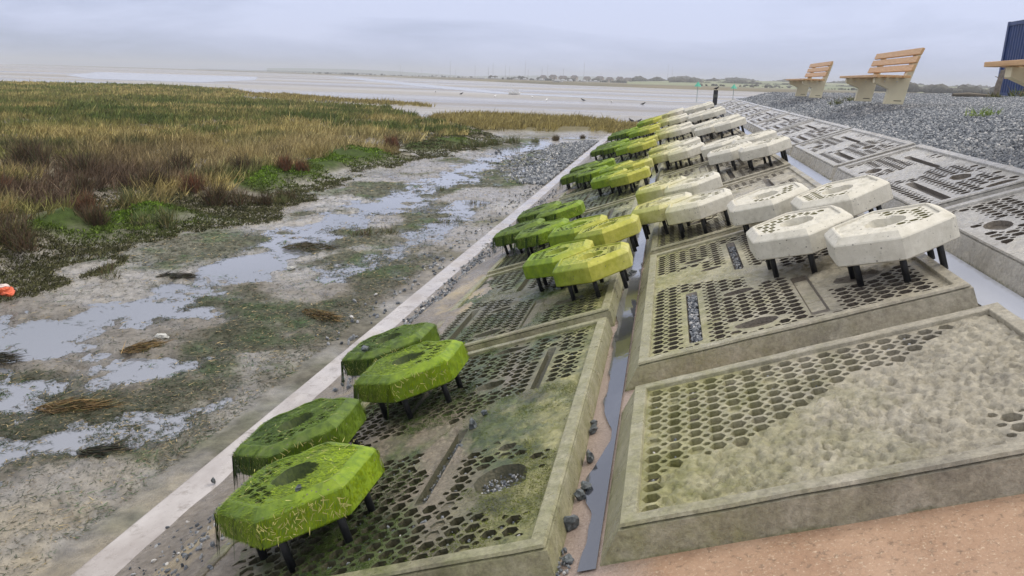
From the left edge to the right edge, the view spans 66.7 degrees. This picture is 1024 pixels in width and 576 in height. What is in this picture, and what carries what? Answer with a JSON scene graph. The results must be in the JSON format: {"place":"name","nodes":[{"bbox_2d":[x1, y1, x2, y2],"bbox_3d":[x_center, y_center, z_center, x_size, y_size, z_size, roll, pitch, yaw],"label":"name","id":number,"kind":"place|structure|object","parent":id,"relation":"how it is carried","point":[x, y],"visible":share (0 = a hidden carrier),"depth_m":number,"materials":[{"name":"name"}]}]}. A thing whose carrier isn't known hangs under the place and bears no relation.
{"place":"outdoors","nodes":[
{"label":"outdoors","id":0,"kind":"place"},
{"bbox_2d":[67,72,256,81],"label":"water","id":1,"kind":"structure","parent":0,"point":[152,77],"depth_m":228.01,"materials":[{"name":"grey liquid"}]},
{"bbox_2d":[0,137,597,485],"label":"water","id":2,"kind":"structure","parent":0,"point":[41,339],"depth_m":8.71,"materials":[{"name":"grey liquid"}]},
{"bbox_2d":[0,349,28,363],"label":"weed pile","id":3,"kind":"object","parent":2,"relation":"on","point":[5,356],"visible":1,"depth_m":7.22,"materials":[{"name":"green plant"}]},
{"bbox_2d":[0,64,767,575],"bbox_3d":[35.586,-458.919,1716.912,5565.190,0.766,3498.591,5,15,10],"label":"mudflat","id":4,"kind":"structure","parent":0,"point":[76,554],"depth_m":9.66,"materials":[{"name":"soil"}]},
{"bbox_2d":[0,195,38,232],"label":"marsh shrub","id":5,"kind":"object","parent":4,"relation":"on","point":[14,216],"visible":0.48,"depth_m":11.95,"materials":[{"name":"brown plant"}]},
{"bbox_2d":[0,212,42,252],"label":"marsh shrub","id":6,"kind":"object","parent":4,"relation":"on","point":[18,240],"visible":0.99,"depth_m":10.61,"materials":[{"name":"brown plant"}]},
{"bbox_2d":[3,131,57,167],"bbox_3d":[-11.588,-3.421,18.805,1.548,0.984,1.300,2,15,3],"label":"marsh shrub","id":7,"kind":"object","parent":4,"relation":"on","point":[34,153],"visible":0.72,"depth_m":18.69,"materials":[{"name":"brown plant"}]},
{"bbox_2d":[31,391,129,413],"bbox_3d":[-3.484,0.938,6.307,0.754,0.159,0.363,1,15,-1],"label":"weed pile","id":8,"kind":"object","parent":4,"relation":"on","point":[54,406],"visible":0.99,"depth_m":6.27,"materials":[{"name":"brown plant"}]},
{"bbox_2d":[51,143,109,175],"bbox_3d":[-9.770,-2.952,17.564,1.577,0.937,1.062,12,18,34],"label":"marsh shrub","id":9,"kind":"object","parent":4,"relation":"on","point":[80,160],"visible":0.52,"depth_m":17.42,"materials":[{"name":"brown plant"}]},
{"bbox_2d":[63,163,99,193],"bbox_3d":[-8.560,-2.163,15.492,0.794,0.601,0.946,-10,19,-36],"label":"marsh shrub","id":10,"kind":"object","parent":4,"relation":"on","point":[91,182],"visible":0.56,"depth_m":15.53,"materials":[{"name":"brown plant"}]},
{"bbox_2d":[67,188,102,213],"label":"marsh shrub","id":11,"kind":"object","parent":4,"relation":"on","point":[85,200],"visible":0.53,"depth_m":13.01,"materials":[{"name":"brown plant"}]},
{"bbox_2d":[71,200,115,225],"bbox_3d":[-6.883,-1.272,12.663,0.860,0.546,0.722,1,15,-3],"label":"marsh shrub","id":12,"kind":"object","parent":4,"relation":"on","point":[96,216],"visible":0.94,"depth_m":12.62,"materials":[{"name":"brown plant"}]},
{"bbox_2d":[95,260,122,279],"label":"marsh shrub","id":13,"kind":"object","parent":4,"relation":"on","point":[106,269],"visible":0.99,"depth_m":10.21,"materials":[{"name":"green plant"}]},
{"bbox_2d":[77,438,144,459],"bbox_3d":[-2.900,1.159,5.627,0.463,0.177,0.353,6,16,17],"label":"weed pile","id":14,"kind":"object","parent":4,"relation":"on","point":[102,449],"visible":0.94,"depth_m":5.58,"materials":[{"name":"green plant"}]},
{"bbox_2d":[111,185,152,205],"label":"marsh shrub","id":15,"kind":"object","parent":4,"relation":"on","point":[125,196],"visible":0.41,"depth_m":14.27,"materials":[{"name":"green plant"}]},
{"bbox_2d":[122,160,170,188],"bbox_3d":[-7.640,-2.463,16.351,0.796,0.703,1.183,9,17,25],"label":"marsh shrub","id":16,"kind":"object","parent":4,"relation":"on","point":[145,177],"visible":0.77,"depth_m":16.30,"materials":[{"name":"brown plant"}]},
{"bbox_2d":[119,335,178,353],"bbox_3d":[-3.579,0.559,7.698,0.574,0.132,0.408,-11,20,-39],"label":"weed pile","id":17,"kind":"object","parent":4,"relation":"on","point":[144,345],"visible":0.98,"depth_m":7.64,"materials":[{"name":"brown plant"}]},
{"bbox_2d":[128,203,187,229],"bbox_3d":[-5.966,-1.242,13.109,1.028,0.504,0.876,-3,16,-17],"label":"marsh shrub","id":18,"kind":"object","parent":4,"relation":"on","point":[166,220],"visible":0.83,"depth_m":13.10,"materials":[{"name":"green plant"}]},
{"bbox_2d":[156,268,199,278],"bbox_3d":[-4.432,-0.181,10.344,0.653,0.170,0.384,0,15,-6],"label":"weed pile","id":19,"kind":"object","parent":4,"relation":"on","point":[180,275],"visible":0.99,"depth_m":10.35,"materials":[{"name":"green plant"}]},
{"bbox_2d":[161,144,196,174],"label":"marsh shrub","id":20,"kind":"object","parent":4,"relation":"on","point":[180,163],"visible":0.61,"depth_m":18.89,"materials":[{"name":"brown plant"}]},
{"bbox_2d":[174,166,206,193],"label":"marsh shrub","id":21,"kind":"object","parent":4,"relation":"on","point":[191,182],"visible":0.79,"depth_m":15.97,"materials":[{"name":"brown plant"}]},
{"bbox_2d":[195,171,251,206],"bbox_3d":[-5.703,-1.963,15.221,1.281,0.762,0.863,-8,18,-32],"label":"marsh shrub","id":22,"kind":"object","parent":4,"relation":"on","point":[216,198],"visible":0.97,"depth_m":15.22,"materials":[{"name":"brown plant"}]},
{"bbox_2d":[224,149,264,170],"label":"marsh shrub","id":23,"kind":"object","parent":4,"relation":"on","point":[237,160],"visible":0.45,"depth_m":18.59,"materials":[{"name":"brown plant"}]},
{"bbox_2d":[221,138,275,160],"bbox_3d":[-7.098,-3.755,21.076,1.574,0.803,1.389,0,15,-8],"label":"marsh shrub","id":24,"kind":"object","parent":4,"relation":"on","point":[250,153],"visible":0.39,"depth_m":21.02,"materials":[{"name":"plant"}]},
{"bbox_2d":[0,120,501,302],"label":"bank moss","id":25,"kind":"object","parent":4,"relation":"on","point":[162,232],"visible":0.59,"depth_m":13.85,"materials":[{"name":"green plant"}]},
{"bbox_2d":[245,186,275,205],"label":"marsh shrub","id":26,"kind":"object","parent":4,"relation":"on","point":[262,199],"visible":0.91,"depth_m":15.89,"materials":[{"name":"brown plant"}]},
{"bbox_2d":[269,153,294,170],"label":"marsh shrub","id":27,"kind":"object","parent":4,"relation":"on","point":[286,163],"visible":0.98,"depth_m":19.13,"materials":[{"name":"brown plant"}]},
{"bbox_2d":[0,143,567,575],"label":"seaweed litter","id":28,"kind":"object","parent":4,"relation":"on","point":[172,376],"visible":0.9,"depth_m":7.75,"materials":[{"name":"plant"}]},
{"bbox_2d":[282,241,340,251],"bbox_3d":[-3.122,-0.650,12.252,1.017,0.216,0.613,1,15,-1],"label":"weed pile","id":29,"kind":"object","parent":4,"relation":"on","point":[304,244],"visible":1,"depth_m":12.23,"materials":[{"name":"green plant"}]},
{"bbox_2d":[290,135,335,158],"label":"marsh shrub","id":30,"kind":"object","parent":4,"relation":"on","point":[303,147],"visible":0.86,"depth_m":22.49,"materials":[{"name":"beige plant"}]},
{"bbox_2d":[0,79,643,248],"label":"marsh grass","id":31,"kind":"structure","parent":4,"relation":"on","point":[70,108],"depth_m":32.70,"materials":[{"name":"plant"}]},
{"bbox_2d":[302,308,347,322],"bbox_3d":[-2.135,0.287,8.805,0.746,0.184,0.393,14,19,38],"label":"weed pile","id":32,"kind":"object","parent":4,"relation":"on","point":[319,313],"visible":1,"depth_m":8.77,"materials":[{"name":"brown plant"}]},
{"bbox_2d":[71,134,610,575],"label":"toe kerb","id":33,"kind":"structure","parent":4,"relation":"on","point":[120,552],"depth_m":5.47,"materials":[{"name":"concrete"}]},
{"bbox_2d":[151,139,619,575],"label":"silt","id":34,"kind":"object","parent":4,"relation":"on","point":[436,312],"visible":0.06,"depth_m":6.63,"materials":[{"name":"soil"}]},
{"bbox_2d":[341,322,440,392],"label":"hexagonal slab","id":35,"kind":"structure","parent":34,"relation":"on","point":[356,361],"depth_m":5.63,"materials":[{"name":"plant"}]},
{"bbox_2d":[298,269,608,575],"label":"green algae","id":36,"kind":"object","parent":34,"relation":"on","point":[518,460],"visible":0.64,"depth_m":3.58,"materials":[{"name":"plant"}]},
{"bbox_2d":[559,168,590,191],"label":"hexagonal slab","id":37,"kind":"structure","parent":34,"relation":"on","point":[567,179],"depth_m":15.86,"materials":[{"name":"concrete"}]},
{"bbox_2d":[315,139,598,344],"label":"shore gravel","id":38,"kind":"structure","parent":4,"relation":"on","point":[544,173],"depth_m":23.66,"materials":[{"name":"gravel"}]},
{"bbox_2d":[267,68,616,80],"bbox_3d":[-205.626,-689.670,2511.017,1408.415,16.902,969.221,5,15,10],"label":"hill","id":39,"kind":"structure","parent":0,"point":[337,71],"depth_m":2459.71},
{"bbox_2d":[16,64,943,93],"bbox_3d":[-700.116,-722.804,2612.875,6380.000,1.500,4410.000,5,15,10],"label":"shore","id":40,"kind":"structure","parent":0,"point":[606,84],"depth_m":460.33,"materials":[{"name":"sand"}]},
{"bbox_2d":[313,72,631,82],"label":"shore scrub","id":41,"kind":"object","parent":40,"relation":"on","point":[573,79],"visible":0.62,"depth_m":787.63,"materials":[{"name":"green plant"}]},
{"bbox_2d":[632,76,994,93],"bbox_3d":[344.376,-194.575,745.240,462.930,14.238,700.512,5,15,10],"label":"woodland","id":42,"kind":"object","parent":40,"relation":"on","point":[914,87],"visible":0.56,"depth_m":567.19,"materials":[{"name":"green plant"}]},
{"bbox_2d":[0,0,1023,86],"label":"sky","id":43,"kind":"structure","parent":0,"point":[761,40],"materials":[{"name":"grey"}]},
{"bbox_2d":[336,77,722,102],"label":"water","id":44,"kind":"structure","parent":0,"point":[430,86],"depth_m":172.88,"materials":[{"name":"grey liquid"}]},
{"bbox_2d":[115,126,1023,575],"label":"apron","id":45,"kind":"object","parent":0,"point":[981,538],"visible":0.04,"depth_m":2.51,"materials":[{"name":"concrete"}]},
{"bbox_2d":[194,317,612,575],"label":"revetment panel","id":46,"kind":"object","parent":45,"relation":"on","point":[535,548],"visible":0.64,"depth_m":3.68,"materials":[{"name":"concrete"}]},
{"bbox_2d":[232,396,365,491],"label":"hexagonal slab","id":47,"kind":"structure","parent":46,"relation":"on","point":[304,427],"depth_m":4.21,"materials":[{"name":"plant"}]},
{"bbox_2d":[214,438,384,572],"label":"hexagonal slab","id":48,"kind":"structure","parent":46,"relation":"on","point":[263,509],"depth_m":3.33,"materials":[{"name":"plant"}]},
{"bbox_2d":[353,340,469,420],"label":"hexagonal slab","id":49,"kind":"structure","parent":46,"relation":"on","point":[402,376],"depth_m":4.76,"materials":[{"name":"plant"}]},
{"bbox_2d":[129,189,910,575],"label":"stone chips","id":50,"kind":"object","parent":45,"relation":"on","point":[695,321],"visible":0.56,"depth_m":4.59,"materials":[{"name":"gravel"}]},
{"bbox_2d":[437,238,631,351],"bbox_3d":[0.155,0.097,7.361,1.862,0.158,2.942,-15,11,15],"label":"revetment panel","id":51,"kind":"object","parent":45,"relation":"on","point":[512,280],"visible":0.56,"depth_m":6.62,"materials":[{"name":"concrete"}]},
{"bbox_2d":[522,239,593,291],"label":"hexagonal slab","id":52,"kind":"structure","parent":51,"relation":"on","point":[538,265],"depth_m":7.05,"materials":[{"name":"concrete"}]},
{"bbox_2d":[548,214,607,246],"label":"hexagonal slab","id":53,"kind":"structure","parent":51,"relation":"on","point":[568,232],"depth_m":8.35,"materials":[{"name":"concrete"}]},
{"bbox_2d":[552,242,632,301],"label":"hexagonal slab","id":54,"kind":"structure","parent":51,"relation":"on","point":[594,264],"depth_m":6.23,"materials":[{"name":"concrete"}]},
{"bbox_2d":[574,214,641,251],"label":"hexagonal slab","id":55,"kind":"structure","parent":51,"relation":"on","point":[612,230],"depth_m":7.53,"materials":[{"name":"concrete"}]},
{"bbox_2d":[486,197,639,275],"bbox_3d":[0.753,-0.678,10.302,1.862,0.158,2.942,-15,11,15],"label":"revetment panel","id":56,"kind":"object","parent":45,"relation":"on","point":[614,210],"visible":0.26,"depth_m":10.30,"materials":[{"name":"concrete"}]},
{"bbox_2d":[492,218,545,255],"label":"hexagonal slab","id":57,"kind":"structure","parent":56,"relation":"on","point":[505,237],"depth_m":9.87,"materials":[{"name":"concrete"}]},
{"bbox_2d":[516,201,561,223],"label":"hexagonal slab","id":58,"kind":"structure","parent":56,"relation":"on","point":[530,214],"depth_m":11.28,"materials":[{"name":"concrete"}]},
{"bbox_2d":[513,218,570,257],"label":"hexagonal slab","id":59,"kind":"structure","parent":56,"relation":"on","point":[532,236],"depth_m":9.04,"materials":[{"name":"concrete"}]},
{"bbox_2d":[534,200,585,220],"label":"hexagonal slab","id":60,"kind":"structure","parent":56,"relation":"on","point":[572,209],"depth_m":10.40,"materials":[{"name":"concrete"}]},
{"bbox_2d":[563,514,578,531],"bbox_3d":[0.235,0.938,3.109,0.069,0.078,0.046,25,10,-32],"label":"stone","id":61,"kind":"object","parent":45,"relation":"on","point":[571,522],"visible":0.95,"depth_m":3.09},
{"bbox_2d":[559,181,591,198],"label":"revetment panel","id":62,"kind":"object","parent":45,"relation":"on","point":[575,191],"visible":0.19,"depth_m":15.43,"materials":[{"name":"concrete"}]},
{"bbox_2d":[575,165,607,189],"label":"hexagonal slab","id":63,"kind":"structure","parent":62,"relation":"on","point":[583,177],"depth_m":15.05,"materials":[{"name":"concrete"}]},
{"bbox_2d":[556,178,647,211],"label":"revetment panel","id":64,"kind":"object","parent":45,"relation":"on","point":[591,199],"visible":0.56,"depth_m":12.96,"materials":[{"name":"concrete"}]},
{"bbox_2d":[590,168,626,196],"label":"hexagonal slab","id":65,"kind":"structure","parent":64,"relation":"on","point":[599,182],"depth_m":13.04,"materials":[{"name":"concrete"}]},
{"bbox_2d":[609,166,650,194],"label":"hexagonal slab","id":66,"kind":"structure","parent":64,"relation":"on","point":[629,177],"depth_m":12.22,"materials":[{"name":"concrete"}]},
{"bbox_2d":[617,157,653,177],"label":"hexagonal slab","id":67,"kind":"structure","parent":64,"relation":"on","point":[648,161],"depth_m":13.54,"materials":[{"name":"concrete"}]},
{"bbox_2d":[577,128,661,571],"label":"water","id":68,"kind":"structure","parent":45,"relation":"on","point":[598,477],"depth_m":4.30,"materials":[{"name":"liquid"}]},
{"bbox_2d":[615,147,652,163],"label":"revetment panel","id":69,"kind":"object","parent":45,"relation":"on","point":[627,157],"visible":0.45,"depth_m":19.29,"materials":[{"name":"concrete"}]},
{"bbox_2d":[629,139,656,158],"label":"hexagonal slab","id":70,"kind":"structure","parent":69,"relation":"on","point":[642,146],"depth_m":18.21,"materials":[{"name":"concrete"}]},
{"bbox_2d":[662,133,695,143],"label":"revetment panel","id":71,"kind":"object","parent":45,"relation":"on","point":[686,136],"visible":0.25,"depth_m":20.49,"materials":[{"name":"concrete"}]},
{"bbox_2d":[668,124,692,140],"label":"hexagonal slab","id":72,"kind":"structure","parent":71,"relation":"on","point":[679,131],"depth_m":19.11,"materials":[{"name":"concrete"}]},
{"bbox_2d":[656,134,746,181],"bbox_3d":[3.545,-2.398,14.362,1.862,0.158,2.942,-15,11,15],"label":"revetment panel","id":73,"kind":"object","parent":45,"relation":"on","point":[664,171],"visible":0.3,"depth_m":13.79,"materials":[{"name":"concrete"}]},
{"bbox_2d":[649,146,681,172],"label":"hexagonal slab","id":74,"kind":"structure","parent":73,"relation":"on","point":[659,157],"depth_m":13.82,"materials":[{"name":"concrete"}]},
{"bbox_2d":[667,136,700,148],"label":"hexagonal slab","id":75,"kind":"structure","parent":73,"relation":"on","point":[688,141],"depth_m":14.64,"materials":[{"name":"concrete"}]},
{"bbox_2d":[667,142,704,168],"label":"hexagonal slab","id":76,"kind":"structure","parent":73,"relation":"on","point":[687,152],"depth_m":13.21,"materials":[{"name":"concrete"}]},
{"bbox_2d":[658,128,744,165],"bbox_3d":[4.142,-3.173,17.303,1.862,0.158,2.942,-15,11,15],"label":"revetment panel","id":77,"kind":"object","parent":45,"relation":"on","point":[716,136],"visible":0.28,"depth_m":17.00,"materials":[{"name":"concrete"}]},
{"bbox_2d":[694,121,723,141],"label":"hexagonal slab","id":78,"kind":"structure","parent":77,"relation":"on","point":[709,129],"depth_m":16.85,"materials":[{"name":"concrete"}]},
{"bbox_2d":[714,116,746,138],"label":"hexagonal slab","id":79,"kind":"structure","parent":77,"relation":"on","point":[730,124],"depth_m":16.07,"materials":[{"name":"concrete"}]},
{"bbox_2d":[658,154,790,184],"bbox_3d":[2.947,-1.623,11.420,1.862,0.158,2.942,-15,11,15],"label":"revetment panel","id":80,"kind":"object","parent":45,"relation":"on","point":[728,174],"visible":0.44,"depth_m":10.95,"materials":[{"name":"concrete"}]},
{"bbox_2d":[701,135,739,157],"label":"hexagonal slab","id":81,"kind":"structure","parent":80,"relation":"on","point":[706,149],"depth_m":12.32,"materials":[{"name":"concrete"}]},
{"bbox_2d":[707,141,751,173],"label":"hexagonal slab","id":82,"kind":"structure","parent":80,"relation":"on","point":[724,154],"depth_m":10.94,"materials":[{"name":"concrete"}]},
{"bbox_2d":[731,129,776,143],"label":"hexagonal slab","id":83,"kind":"structure","parent":80,"relation":"on","point":[760,135],"depth_m":11.47,"materials":[{"name":"concrete"}]},
{"bbox_2d":[738,135,791,170],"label":"hexagonal slab","id":84,"kind":"structure","parent":80,"relation":"on","point":[764,148],"depth_m":10.18,"materials":[{"name":"concrete"}]},
{"bbox_2d":[643,165,821,267],"bbox_3d":[2.349,-0.848,8.479,1.862,0.158,2.942,-15,11,15],"label":"revetment panel","id":85,"kind":"object","parent":45,"relation":"on","point":[659,240],"visible":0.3,"depth_m":8.01,"materials":[{"name":"concrete"}]},
{"bbox_2d":[635,176,686,203],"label":"hexagonal slab","id":86,"kind":"structure","parent":85,"relation":"on","point":[649,192],"depth_m":9.44,"materials":[{"name":"concrete"}]},
{"bbox_2d":[631,192,691,238],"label":"hexagonal slab","id":87,"kind":"structure","parent":85,"relation":"on","point":[651,211],"depth_m":7.93,"materials":[{"name":"concrete"}]},
{"bbox_2d":[664,171,722,195],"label":"hexagonal slab","id":88,"kind":"structure","parent":85,"relation":"on","point":[701,183],"depth_m":8.72,"materials":[{"name":"concrete"}]},
{"bbox_2d":[665,188,733,238],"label":"hexagonal slab","id":89,"kind":"structure","parent":85,"relation":"on","point":[702,207],"depth_m":7.30,"materials":[{"name":"concrete"}]},
{"bbox_2d":[731,105,771,116],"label":"revetment panel","id":90,"kind":"object","parent":45,"relation":"on","point":[752,111],"visible":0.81,"depth_m":21.53,"materials":[{"name":"concrete"}]},
{"bbox_2d":[743,108,789,130],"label":"revetment panel","id":91,"kind":"object","parent":45,"relation":"on","point":[762,116],"visible":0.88,"depth_m":18.36,"materials":[{"name":"concrete"}]},
{"bbox_2d":[750,113,814,132],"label":"revetment panel","id":92,"kind":"object","parent":45,"relation":"on","point":[782,121],"visible":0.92,"depth_m":15.73,"materials":[{"name":"concrete"}]},
{"bbox_2d":[625,213,978,391],"bbox_3d":[1.752,-0.073,5.537,1.862,0.158,2.942,-15,11,15],"label":"revetment panel","id":93,"kind":"object","parent":45,"relation":"on","point":[753,308],"visible":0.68,"depth_m":4.55,"materials":[{"name":"concrete"}]},
{"bbox_2d":[727,182,809,234],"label":"hexagonal slab","id":94,"kind":"structure","parent":93,"relation":"on","point":[761,205],"depth_m":6.37,"materials":[{"name":"concrete"}]},
{"bbox_2d":[746,205,853,277],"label":"hexagonal slab","id":95,"kind":"structure","parent":93,"relation":"on","point":[799,233],"depth_m":5.05,"materials":[{"name":"concrete"}]},
{"bbox_2d":[790,175,892,217],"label":"hexagonal slab","id":96,"kind":"structure","parent":93,"relation":"on","point":[855,196],"depth_m":5.58,"materials":[{"name":"concrete"}]},
{"bbox_2d":[824,203,959,286],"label":"hexagonal slab","id":97,"kind":"structure","parent":93,"relation":"on","point":[902,235],"depth_m":4.30,"materials":[{"name":"concrete"}]},
{"bbox_2d":[600,302,1023,565],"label":"revetment panel","id":98,"kind":"object","parent":45,"relation":"on","point":[870,426],"visible":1,"depth_m":2.96,"materials":[{"name":"concrete"}]},
{"bbox_2d":[776,119,852,154],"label":"revetment panel","id":99,"kind":"object","parent":45,"relation":"on","point":[806,131],"visible":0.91,"depth_m":12.47,"materials":[{"name":"concrete"}]},
{"bbox_2d":[790,128,916,179],"bbox_3d":[4.207,-1.735,9.871,0.962,0.157,2.942,-15,11,15],"label":"revetment panel","id":100,"kind":"object","parent":45,"relation":"on","point":[827,156],"visible":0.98,"depth_m":9.57,"materials":[{"name":"concrete"}]},
{"bbox_2d":[719,115,1023,319],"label":"water","id":101,"kind":"structure","parent":45,"relation":"on","point":[988,290],"depth_m":4.25,"materials":[{"name":"grey liquid"}]},
{"bbox_2d":[832,144,1023,209],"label":"revetment panel","id":102,"kind":"object","parent":45,"relation":"on","point":[919,174],"visible":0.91,"depth_m":6.51,"materials":[{"name":"concrete"}]},
{"bbox_2d":[944,186,1023,297],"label":"revetment panel","id":103,"kind":"object","parent":45,"relation":"on","point":[989,242],"visible":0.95,"depth_m":4.67,"materials":[{"name":"concrete"}]},
{"bbox_2d":[627,79,988,92],"bbox_3d":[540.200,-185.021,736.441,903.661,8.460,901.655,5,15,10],"label":"hill","id":104,"kind":"structure","parent":0,"point":[830,86],"depth_m":649.96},
{"bbox_2d":[736,92,1023,168],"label":"promenade ground","id":105,"kind":"structure","parent":0,"point":[978,140],"depth_m":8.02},
{"bbox_2d":[786,61,832,97],"bbox_3d":[8.242,-5.798,21.670,0.756,0.931,3.230,5,15,10],"label":"bench","id":106,"kind":"object","parent":105,"relation":"on","point":[803,85],"visible":1,"depth_m":20.63,"materials":[{"name":"wood"}]},
{"bbox_2d":[840,48,924,104],"bbox_3d":[6.667,-3.847,14.178,0.740,0.912,2.976,5,15,10],"label":"bench","id":107,"kind":"object","parent":105,"relation":"on","point":[896,86],"visible":1,"depth_m":13.37,"materials":[{"name":"wood"}]},
{"bbox_2d":[984,59,1023,85],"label":"bench","id":108,"kind":"object","parent":105,"relation":"on","point":[1014,71],"visible":1,"depth_m":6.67,"materials":[{"name":"wood"}]},
{"bbox_2d":[998,20,1023,95],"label":"shipping container","id":109,"kind":"object","parent":105,"relation":"on","point":[1013,48],"visible":0.7,"depth_m":27.39,"materials":[{"name":"metal"}]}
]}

